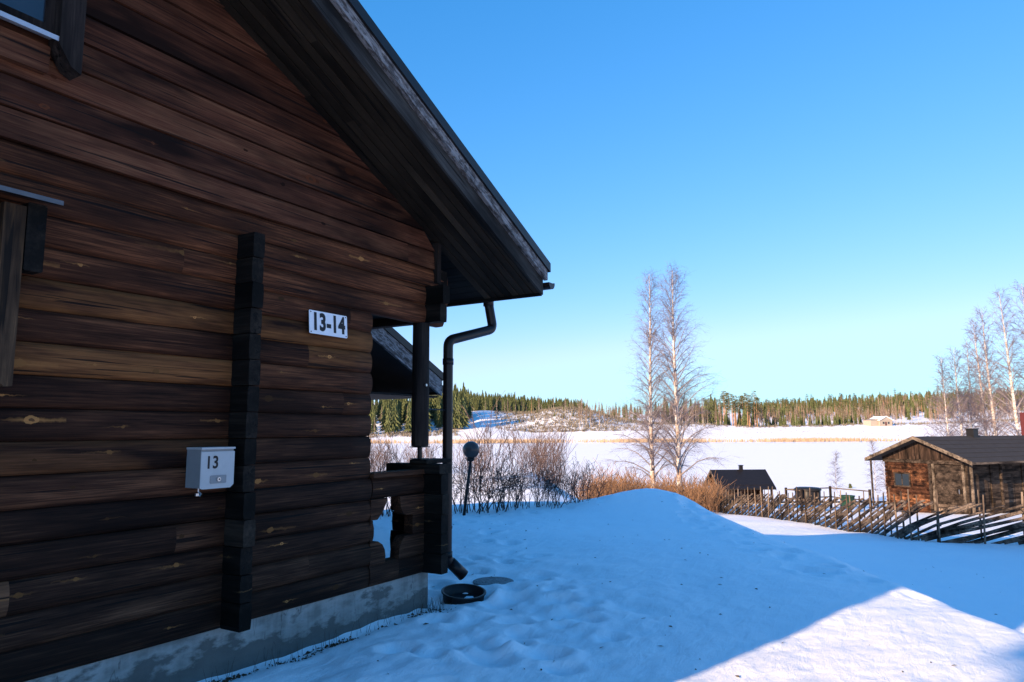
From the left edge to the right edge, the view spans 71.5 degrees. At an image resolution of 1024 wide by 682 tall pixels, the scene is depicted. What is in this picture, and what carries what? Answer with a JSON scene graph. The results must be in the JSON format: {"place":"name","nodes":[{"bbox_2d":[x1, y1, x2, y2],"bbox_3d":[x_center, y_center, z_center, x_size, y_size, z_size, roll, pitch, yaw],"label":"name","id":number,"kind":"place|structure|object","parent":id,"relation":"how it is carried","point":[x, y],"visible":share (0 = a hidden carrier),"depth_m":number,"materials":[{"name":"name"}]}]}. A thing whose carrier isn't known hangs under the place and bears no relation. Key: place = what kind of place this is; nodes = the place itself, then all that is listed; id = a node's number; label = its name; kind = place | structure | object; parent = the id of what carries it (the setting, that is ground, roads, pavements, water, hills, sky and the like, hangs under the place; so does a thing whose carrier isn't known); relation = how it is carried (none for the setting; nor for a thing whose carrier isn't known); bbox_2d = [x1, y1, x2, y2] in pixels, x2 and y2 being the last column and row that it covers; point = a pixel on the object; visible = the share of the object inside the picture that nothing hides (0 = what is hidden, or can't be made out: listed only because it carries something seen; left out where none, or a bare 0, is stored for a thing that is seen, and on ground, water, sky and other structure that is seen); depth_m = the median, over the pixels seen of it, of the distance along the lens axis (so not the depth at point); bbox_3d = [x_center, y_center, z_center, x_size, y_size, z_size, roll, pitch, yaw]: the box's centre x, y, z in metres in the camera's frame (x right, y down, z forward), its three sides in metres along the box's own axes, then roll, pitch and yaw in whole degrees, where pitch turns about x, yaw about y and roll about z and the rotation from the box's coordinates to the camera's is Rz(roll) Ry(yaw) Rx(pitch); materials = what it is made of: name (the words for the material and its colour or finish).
{"place":"outdoors","nodes":[
{"label":"outdoors","id":0,"kind":"place"},
{"bbox_2d":[169,591,456,681],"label":"dead grass","id":1,"kind":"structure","parent":0,"point":[228,678],"depth_m":5.15,"materials":[{"name":"brown plant"}]},
{"bbox_2d":[198,404,1023,681],"bbox_3d":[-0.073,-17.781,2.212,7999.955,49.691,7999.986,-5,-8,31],"label":"snow ground","id":2,"kind":"structure","parent":0,"point":[862,608],"depth_m":6.42,"materials":[{"name":"snow"}]},
{"bbox_2d":[0,0,554,681],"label":"log house","id":3,"kind":"structure","parent":2,"relation":"on","point":[206,206],"depth_m":4.56,"materials":[{"name":"wood"}]},
{"bbox_2d":[0,185,63,386],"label":"window","id":4,"kind":"structure","parent":3,"relation":"in","point":[22,227],"depth_m":3.50,"materials":[{"name":"brown wood"}]},
{"bbox_2d":[0,0,86,80],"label":"window","id":5,"kind":"structure","parent":3,"relation":"in","point":[62,22],"depth_m":3.76,"materials":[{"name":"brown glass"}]},
{"bbox_2d":[185,447,235,496],"bbox_3d":[-1.864,0.806,4.403,0.158,0.296,0.238,-5,-8,31],"label":"mailbox","id":6,"kind":"object","parent":3,"relation":"attached to","point":[209,467],"visible":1,"depth_m":4.34,"materials":[{"name":"grey paint"}]},
{"bbox_2d":[199,451,234,489],"bbox_3d":[-1.810,0.792,4.371,0.007,0.223,0.236,-5,-8,31],"label":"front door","id":7,"kind":"structure","parent":6,"relation":"in","point":[226,459],"depth_m":4.37,"materials":[{"name":"grey paint"}]},
{"bbox_2d":[309,310,346,337],"bbox_3d":[-1.395,-0.127,5.413,0.007,0.176,0.390,-9,-11,30],"label":"number plate","id":8,"kind":"object","parent":3,"relation":"attached to","point":[327,324],"visible":1,"depth_m":5.40,"materials":[{"name":"metal"}]},
{"bbox_2d":[370,405,377,433],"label":"spruce tree","id":9,"kind":"object","parent":2,"relation":"on","point":[373,420],"visible":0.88,"depth_m":387.09,"materials":[{"name":"green plant"}]},
{"bbox_2d":[376,400,382,422],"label":"spruce tree","id":10,"kind":"object","parent":2,"relation":"on","point":[379,407],"visible":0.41,"depth_m":434.35,"materials":[{"name":"green plant"}]},
{"bbox_2d":[369,441,390,471],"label":"bank bush","id":11,"kind":"object","parent":2,"relation":"on","point":[375,467],"visible":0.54,"depth_m":27.09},
{"bbox_2d":[370,440,391,471],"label":"bank bush","id":12,"kind":"object","parent":2,"relation":"on","point":[378,455],"visible":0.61,"depth_m":29.14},
{"bbox_2d":[368,413,397,470],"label":"bank bush","id":13,"kind":"object","parent":2,"relation":"on","point":[379,445],"visible":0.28,"depth_m":31.06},
{"bbox_2d":[378,399,390,432],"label":"spruce tree","id":14,"kind":"object","parent":2,"relation":"on","point":[383,415],"visible":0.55,"depth_m":392.20,"materials":[{"name":"green plant"}]},
{"bbox_2d":[370,446,404,516],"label":"hedge bush","id":15,"kind":"object","parent":2,"relation":"on","point":[383,470],"visible":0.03,"depth_m":12.58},
{"bbox_2d":[384,402,391,432],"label":"spruce tree","id":16,"kind":"object","parent":2,"relation":"on","point":[388,420],"visible":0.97,"depth_m":384.20,"materials":[{"name":"green plant"}]},
{"bbox_2d":[373,441,409,463],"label":"bank bush","id":17,"kind":"object","parent":2,"relation":"on","point":[390,453],"visible":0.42,"depth_m":30.16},
{"bbox_2d":[371,441,412,512],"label":"hedge bush","id":18,"kind":"object","parent":2,"relation":"on","point":[393,453],"visible":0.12,"depth_m":12.76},
{"bbox_2d":[388,399,401,433],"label":"spruce tree","id":19,"kind":"object","parent":2,"relation":"on","point":[395,423],"visible":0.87,"depth_m":385.13,"materials":[{"name":"green plant"}]},
{"bbox_2d":[401,399,407,424],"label":"spruce tree","id":20,"kind":"object","parent":2,"relation":"on","point":[404,408],"visible":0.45,"depth_m":415.42,"materials":[{"name":"green plant"}]},
{"bbox_2d":[392,434,416,462],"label":"bank bush","id":21,"kind":"object","parent":2,"relation":"on","point":[409,455],"visible":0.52,"depth_m":34.60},
{"bbox_2d":[369,327,442,399],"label":"log house","id":22,"kind":"structure","parent":2,"relation":"on","point":[391,369],"depth_m":10.11,"materials":[{"name":"paint"}]},
{"bbox_2d":[404,399,411,431],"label":"spruce tree","id":23,"kind":"object","parent":2,"relation":"on","point":[407,425],"visible":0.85,"depth_m":386.59,"materials":[{"name":"green plant"}]},
{"bbox_2d":[403,442,433,462],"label":"bank bush","id":24,"kind":"object","parent":2,"relation":"on","point":[413,455],"visible":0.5,"depth_m":28.71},
{"bbox_2d":[429,395,434,420],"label":"spruce tree","id":25,"kind":"object","parent":2,"relation":"on","point":[431,404],"visible":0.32,"depth_m":427.49,"materials":[{"name":"green plant"}]},
{"bbox_2d":[422,437,442,457],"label":"bank bush","id":26,"kind":"object","parent":2,"relation":"on","point":[432,448],"visible":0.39,"depth_m":34.67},
{"bbox_2d":[435,397,442,429],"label":"spruce tree","id":27,"kind":"object","parent":2,"relation":"on","point":[438,417],"visible":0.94,"depth_m":398.96,"materials":[{"name":"green plant"}]},
{"bbox_2d":[453,384,458,428],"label":"spruce tree","id":28,"kind":"object","parent":2,"relation":"on","point":[454,403],"visible":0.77,"depth_m":395.25,"materials":[{"name":"green plant"}]},
{"bbox_2d":[454,392,464,428],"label":"spruce tree","id":29,"kind":"object","parent":2,"relation":"on","point":[458,407],"visible":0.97,"depth_m":394.40,"materials":[{"name":"green plant"}]},
{"bbox_2d":[441,583,485,603],"bbox_3d":[-0.445,2.349,6.530,0.414,0.110,0.414,2,-1,31],"label":"rubber tub","id":30,"kind":"object","parent":2,"relation":"on","point":[476,593],"visible":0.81,"depth_m":6.63,"materials":[{"name":"rubber"}]},
{"bbox_2d":[457,389,469,428],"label":"spruce tree","id":31,"kind":"object","parent":2,"relation":"on","point":[464,417],"visible":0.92,"depth_m":395.92,"materials":[{"name":"green plant"}]},
{"bbox_2d":[441,437,487,482],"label":"bank bush","id":32,"kind":"object","parent":2,"relation":"on","point":[463,459],"visible":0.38,"depth_m":26.31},
{"bbox_2d":[426,446,511,513],"bbox_3d":[-0.862,2.606,13.331,1.844,1.373,1.633,5,-9,-34],"label":"hedge bush","id":33,"kind":"object","parent":2,"relation":"on","point":[460,489],"visible":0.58,"depth_m":13.27,"materials":[{"name":"plant"}]},
{"bbox_2d":[467,389,471,417],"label":"spruce tree","id":34,"kind":"object","parent":2,"relation":"on","point":[468,404],"visible":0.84,"depth_m":456.96,"materials":[{"name":"green plant"}]},
{"bbox_2d":[462,441,479,514],"bbox_3d":[-0.738,2.538,12.783,0.309,1.463,0.309,-5,-8,31],"label":"garden lamp","id":35,"kind":"object","parent":2,"relation":"on","point":[471,451],"visible":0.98,"depth_m":12.75,"materials":[{"name":"metal"}]},
{"bbox_2d":[466,446,502,490],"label":"bank bush","id":36,"kind":"object","parent":2,"relation":"on","point":[484,464],"visible":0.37,"depth_m":23.85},
{"bbox_2d":[453,440,524,512],"bbox_3d":[-0.571,2.576,13.513,1.457,1.496,2.146,3,-8,-24],"label":"hedge bush","id":37,"kind":"object","parent":2,"relation":"on","point":[504,479],"visible":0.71,"depth_m":13.28,"materials":[{"name":"plant"}]},
{"bbox_2d":[452,446,525,512],"bbox_3d":[-0.575,2.640,13.502,1.659,1.361,1.397,-3,-8,25],"label":"hedge bush","id":38,"kind":"object","parent":2,"relation":"on","point":[492,483],"visible":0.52,"depth_m":13.54,"materials":[{"name":"plant"}]},
{"bbox_2d":[456,391,523,470],"bbox_3d":[-0.961,3.966,31.198,3.717,3.657,3.190,4,-8,-29],"label":"bank bush","id":39,"kind":"object","parent":2,"relation":"on","point":[488,439],"visible":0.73,"depth_m":30.98,"materials":[{"name":"plant"}]},
{"bbox_2d":[473,576,513,584],"bbox_3d":[-0.187,2.416,7.099,0.410,0.062,0.410,-5,-8,31],"label":"manhole cover","id":40,"kind":"object","parent":2,"relation":"on","point":[490,580],"visible":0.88,"depth_m":7.07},
{"bbox_2d":[452,439,535,513],"bbox_3d":[-0.373,2.551,13.182,1.422,1.451,1.230,2,-7,-17],"label":"hedge bush","id":41,"kind":"object","parent":2,"relation":"on","point":[481,483],"visible":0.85,"depth_m":13.15,"materials":[{"name":"plant"}]},
{"bbox_2d":[485,463,528,507],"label":"hedge bush","id":42,"kind":"object","parent":2,"relation":"on","point":[515,492],"visible":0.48,"depth_m":14.01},
{"bbox_2d":[471,451,547,510],"bbox_3d":[-0.091,2.692,13.537,1.638,1.219,1.450,-5,-9,34],"label":"hedge bush","id":43,"kind":"object","parent":2,"relation":"on","point":[509,495],"visible":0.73,"depth_m":13.46,"materials":[{"name":"plant"}]},
{"bbox_2d":[484,450,548,510],"bbox_3d":[0.078,2.731,13.907,1.513,1.242,1.274,3,-8,-25],"label":"hedge bush","id":44,"kind":"object","parent":2,"relation":"on","point":[495,480],"visible":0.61,"depth_m":13.87,"materials":[{"name":"plant"}]},
{"bbox_2d":[505,431,543,471],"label":"bank bush","id":45,"kind":"object","parent":2,"relation":"on","point":[525,449],"visible":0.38,"depth_m":31.84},
{"bbox_2d":[498,420,558,483],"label":"bank bush","id":46,"kind":"object","parent":2,"relation":"on","point":[541,462],"visible":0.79,"depth_m":26.07,"materials":[{"name":"plant"}]},
{"bbox_2d":[507,453,565,507],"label":"hedge bush","id":47,"kind":"object","parent":2,"relation":"on","point":[538,475],"visible":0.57,"depth_m":14.00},
{"bbox_2d":[505,413,572,479],"bbox_3d":[1.149,4.270,28.887,2.716,2.895,2.263,-4,-8,28],"label":"bank bush","id":48,"kind":"object","parent":2,"relation":"on","point":[545,443],"visible":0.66,"depth_m":28.60,"materials":[{"name":"plant"}]},
{"bbox_2d":[503,461,575,506],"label":"hedge bush","id":49,"kind":"object","parent":2,"relation":"on","point":[537,488],"visible":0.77,"depth_m":14.14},
{"bbox_2d":[528,427,571,483],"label":"bank bush","id":50,"kind":"object","parent":2,"relation":"on","point":[544,456],"visible":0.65,"depth_m":27.61,"materials":[{"name":"plant"}]},
{"bbox_2d":[523,427,577,482],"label":"bank bush","id":51,"kind":"object","parent":2,"relation":"on","point":[555,457],"visible":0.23,"depth_m":30.77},
{"bbox_2d":[519,458,582,508],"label":"hedge bush","id":52,"kind":"object","parent":2,"relation":"on","point":[555,487],"visible":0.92,"depth_m":13.82,"materials":[{"name":"plant"}]},
{"bbox_2d":[534,455,583,504],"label":"hedge bush","id":53,"kind":"object","parent":2,"relation":"on","point":[556,484],"visible":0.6,"depth_m":14.30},
{"bbox_2d":[536,455,601,505],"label":"hedge bush","id":54,"kind":"object","parent":2,"relation":"on","point":[569,478],"visible":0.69,"depth_m":14.28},
{"bbox_2d":[554,459,592,499],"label":"bank bush","id":55,"kind":"object","parent":2,"relation":"on","point":[576,477],"visible":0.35,"depth_m":25.53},
{"bbox_2d":[549,462,607,503],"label":"hedge bush","id":56,"kind":"object","parent":2,"relation":"on","point":[579,484],"visible":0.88,"depth_m":14.24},
{"bbox_2d":[548,451,619,501],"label":"hedge bush","id":57,"kind":"object","parent":2,"relation":"on","point":[582,472],"visible":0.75,"depth_m":14.39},
{"bbox_2d":[568,474,612,499],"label":"willow bush","id":58,"kind":"object","parent":2,"relation":"on","point":[588,490],"visible":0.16,"depth_m":42.69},
{"bbox_2d":[577,482,608,499],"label":"willow bush","id":59,"kind":"object","parent":2,"relation":"on","point":[594,493],"visible":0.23,"depth_m":39.84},
{"bbox_2d":[584,467,630,491],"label":"willow bush","id":60,"kind":"object","parent":2,"relation":"on","point":[609,478],"visible":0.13,"depth_m":43.30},
{"bbox_2d":[584,459,638,496],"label":"willow bush","id":61,"kind":"object","parent":2,"relation":"on","point":[624,479],"visible":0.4,"depth_m":41.16,"materials":[{"name":"plant"}]},
{"bbox_2d":[594,461,649,492],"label":"willow bush","id":62,"kind":"object","parent":2,"relation":"on","point":[608,485],"visible":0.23,"depth_m":41.91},
{"bbox_2d":[600,469,657,488],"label":"willow bush","id":63,"kind":"object","parent":2,"relation":"on","point":[632,480],"visible":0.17,"depth_m":42.69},
{"bbox_2d":[608,469,655,493],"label":"willow bush","id":64,"kind":"object","parent":2,"relation":"on","point":[624,489],"visible":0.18,"depth_m":37.51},
{"bbox_2d":[371,437,906,443],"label":"reeds","id":65,"kind":"object","parent":2,"relation":"on","point":[788,439],"visible":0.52,"depth_m":339.64,"materials":[{"name":"plant"}]},
{"bbox_2d":[595,266,709,487],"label":"birch tree","id":66,"kind":"object","parent":2,"relation":"on","point":[652,472],"visible":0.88,"depth_m":41.86,"materials":[{"name":"white plant"}]},
{"bbox_2d":[640,474,675,490],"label":"willow bush","id":67,"kind":"object","parent":2,"relation":"on","point":[655,486],"visible":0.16,"depth_m":40.93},
{"bbox_2d":[631,465,700,498],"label":"willow bush","id":68,"kind":"object","parent":2,"relation":"on","point":[673,488],"visible":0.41,"depth_m":38.61,"materials":[{"name":"plant"}]},
{"bbox_2d":[617,260,740,490],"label":"birch tree","id":69,"kind":"object","parent":2,"relation":"on","point":[677,462],"visible":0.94,"depth_m":40.81,"materials":[{"name":"white plant"}]},
{"bbox_2d":[368,406,1019,437],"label":"brush and slash","id":70,"kind":"object","parent":2,"relation":"on","point":[558,411],"visible":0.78,"depth_m":424.72,"materials":[{"name":"plant"}]},
{"bbox_2d":[373,389,1023,417],"bbox_3d":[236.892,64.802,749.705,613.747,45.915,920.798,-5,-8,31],"label":"hill wood","id":71,"kind":"object","parent":2,"relation":"on","point":[526,404],"visible":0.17,"depth_m":674.27,"materials":[{"name":"plant"}]},
{"bbox_2d":[672,476,725,513],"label":"willow bush","id":72,"kind":"object","parent":2,"relation":"on","point":[708,499],"visible":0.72,"depth_m":37.14,"materials":[{"name":"plant"}]},
{"bbox_2d":[674,471,734,513],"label":"willow bush","id":73,"kind":"object","parent":2,"relation":"on","point":[698,490],"visible":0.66,"depth_m":37.52,"materials":[{"name":"plant"}]},
{"bbox_2d":[701,401,709,423],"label":"spruce tree","id":74,"kind":"object","parent":2,"relation":"on","point":[705,419],"visible":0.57,"depth_m":453.33,"materials":[{"name":"green plant"}]},
{"bbox_2d":[694,482,724,511],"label":"willow bush","id":75,"kind":"object","parent":2,"relation":"on","point":[707,495],"visible":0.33,"depth_m":38.43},
{"bbox_2d":[708,395,714,424],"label":"spruce tree","id":76,"kind":"object","parent":2,"relation":"on","point":[710,407],"visible":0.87,"depth_m":454.79,"materials":[{"name":"green plant"}]},
{"bbox_2d":[720,391,727,413],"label":"pine tree","id":77,"kind":"object","parent":2,"relation":"on","point":[722,397],"visible":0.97,"depth_m":433.60,"materials":[{"name":"green plant"}]},
{"bbox_2d":[704,465,775,503],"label":"lakeside hut","id":78,"kind":"object","parent":2,"relation":"on","point":[750,479],"visible":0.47,"depth_m":56.18,"materials":[{"name":"paint"}]},
{"bbox_2d":[741,404,748,425],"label":"spruce tree","id":79,"kind":"object","parent":2,"relation":"on","point":[744,420],"visible":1,"depth_m":429.27,"materials":[{"name":"green plant"}]},
{"bbox_2d":[472,390,1022,426],"bbox_3d":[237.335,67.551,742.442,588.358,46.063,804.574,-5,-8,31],"label":"distant spruce wood","id":80,"kind":"object","parent":2,"relation":"on","point":[781,421],"visible":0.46,"depth_m":583.31,"materials":[{"name":"green plant"}]},
{"bbox_2d":[485,391,1023,426],"bbox_3d":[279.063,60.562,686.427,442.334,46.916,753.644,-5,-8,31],"label":"distant bare wood","id":81,"kind":"object","parent":2,"relation":"on","point":[881,412],"visible":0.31,"depth_m":505.58,"materials":[{"name":"plant"}]},
{"bbox_2d":[584,390,1021,418],"bbox_3d":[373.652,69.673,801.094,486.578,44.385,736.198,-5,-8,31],"label":"hill birch wood","id":82,"kind":"object","parent":2,"relation":"on","point":[904,398],"visible":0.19,"depth_m":637.45,"materials":[{"name":"plant"}]},
{"bbox_2d":[794,487,821,504],"bbox_3d":[16.512,8.628,39.703,1.480,0.950,1.480,-5,-8,31],"label":"hot tub","id":83,"kind":"object","parent":2,"relation":"on","point":[816,490],"visible":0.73,"depth_m":39.16,"materials":[{"name":"paint"}]},
{"bbox_2d":[785,486,871,510],"bbox_3d":[17.394,8.764,39.211,3.100,1.250,3.100,3,-8,-25],"label":"deck railing","id":84,"kind":"object","parent":2,"relation":"on","point":[830,490],"visible":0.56,"depth_m":39.83,"materials":[{"name":"brown wood"}]},
{"bbox_2d":[827,450,843,502],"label":"bare tree","id":85,"kind":"object","parent":2,"relation":"on","point":[835,476],"visible":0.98,"depth_m":61.06,"materials":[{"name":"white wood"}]},
{"bbox_2d":[839,495,854,507],"bbox_3d":[17.944,8.602,38.044,0.780,0.680,0.780,-5,-8,31],"label":"rain tub","id":86,"kind":"object","parent":2,"relation":"on","point":[852,497],"visible":0.59,"depth_m":37.80,"materials":[{"name":"green plastic"}]},
{"bbox_2d":[703,486,1023,544],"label":"roundpole fence","id":87,"kind":"object","parent":2,"relation":"on","point":[938,534],"visible":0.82,"depth_m":19.75,"materials":[{"name":"wood"}]},
{"bbox_2d":[863,438,885,506],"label":"bare tree","id":88,"kind":"object","parent":2,"relation":"on","point":[872,447],"visible":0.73,"depth_m":57.11,"materials":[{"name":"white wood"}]},
{"bbox_2d":[863,416,893,425],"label":"lake house","id":89,"kind":"structure","parent":2,"relation":"on","point":[880,421],"depth_m":418.63,"materials":[{"name":"beige paint"}]},
{"bbox_2d":[874,446,886,495],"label":"bare tree","id":90,"kind":"object","parent":2,"relation":"on","point":[882,477],"visible":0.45,"depth_m":55.26,"materials":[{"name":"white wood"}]},
{"bbox_2d":[864,412,1023,513],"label":"log cabin","id":91,"kind":"object","parent":2,"relation":"on","point":[959,471],"visible":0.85,"depth_m":36.19,"materials":[{"name":"paint"}]},
{"bbox_2d":[893,472,910,486],"bbox_3d":[20.574,7.305,37.503,0.060,0.740,0.940,3,-8,-25],"label":"window","id":92,"kind":"structure","parent":91,"relation":"in","point":[901,479],"depth_m":37.49,"materials":[{"name":"grey glass"}]},
{"bbox_2d":[931,464,968,513],"bbox_3d":[21.644,7.390,35.189,0.110,2.550,1.660,3,-8,-25],"label":"door","id":93,"kind":"structure","parent":91,"relation":"in","point":[949,481],"depth_m":35.18,"materials":[{"name":"wood"}]},
{"bbox_2d":[968,465,989,512],"bbox_3d":[23.023,7.403,35.257,1.850,2.430,0.073,3,-8,-25],"label":"plank door","id":94,"kind":"structure","parent":91,"relation":"in","point":[979,471],"depth_m":35.43,"materials":[{"name":"wood"}]},
{"bbox_2d":[989,464,1015,512],"bbox_3d":[24.949,7.507,36.150,1.800,2.430,0.073,3,-8,-25],"label":"plank door","id":95,"kind":"structure","parent":91,"relation":"in","point":[1007,471],"depth_m":36.15,"materials":[{"name":"wood"}]},
{"bbox_2d":[1020,464,1023,495],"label":"plank door","id":96,"kind":"structure","parent":91,"relation":"in","point":[1022,465],"depth_m":36.96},
{"bbox_2d":[917,354,986,435],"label":"birch tree","id":97,"kind":"object","parent":2,"relation":"on","point":[943,386],"visible":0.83,"depth_m":63.67,"materials":[{"name":"white plant"}]},
{"bbox_2d":[933,345,991,435],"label":"birch tree","id":98,"kind":"object","parent":2,"relation":"on","point":[958,388],"visible":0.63,"depth_m":65.80,"materials":[{"name":"white plant"}]},
{"bbox_2d":[950,338,989,435],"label":"birch tree","id":99,"kind":"object","parent":2,"relation":"on","point":[969,378],"visible":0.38,"depth_m":69.92,"materials":[{"name":"white plant"}]},
{"bbox_2d":[950,306,1023,435],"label":"birch tree","id":100,"kind":"object","parent":2,"relation":"on","point":[991,405],"visible":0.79,"depth_m":66.07,"materials":[{"name":"white plant"}]},
{"bbox_2d":[951,317,1022,435],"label":"birch tree","id":101,"kind":"object","parent":2,"relation":"on","point":[974,370],"visible":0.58,"depth_m":68.00,"materials":[{"name":"white plant"}]},
{"bbox_2d":[967,287,1023,435],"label":"birch tree","id":102,"kind":"object","parent":2,"relation":"on","point":[1016,417],"visible":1,"depth_m":62.29,"materials":[{"name":"white plant"}]},
{"bbox_2d":[994,279,1023,432],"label":"birch tree","id":103,"kind":"object","parent":2,"relation":"on","point":[1020,329],"visible":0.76,"depth_m":64.89,"materials":[{"name":"white plant"}]},
{"bbox_2d":[370,442,897,500],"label":"frozen lake","id":104,"kind":"structure","parent":0,"point":[790,465],"depth_m":146.91,"materials":[{"name":"snow"}]},
{"bbox_2d":[377,501,997,676],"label":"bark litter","id":105,"kind":"object","parent":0,"point":[670,616],"visible":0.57,"depth_m":5.81,"materials":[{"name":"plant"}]},
{"bbox_2d":[359,0,1023,414],"label":"sky","id":106,"kind":"structure","parent":0,"point":[836,186],"materials":[{"name":"blue"}]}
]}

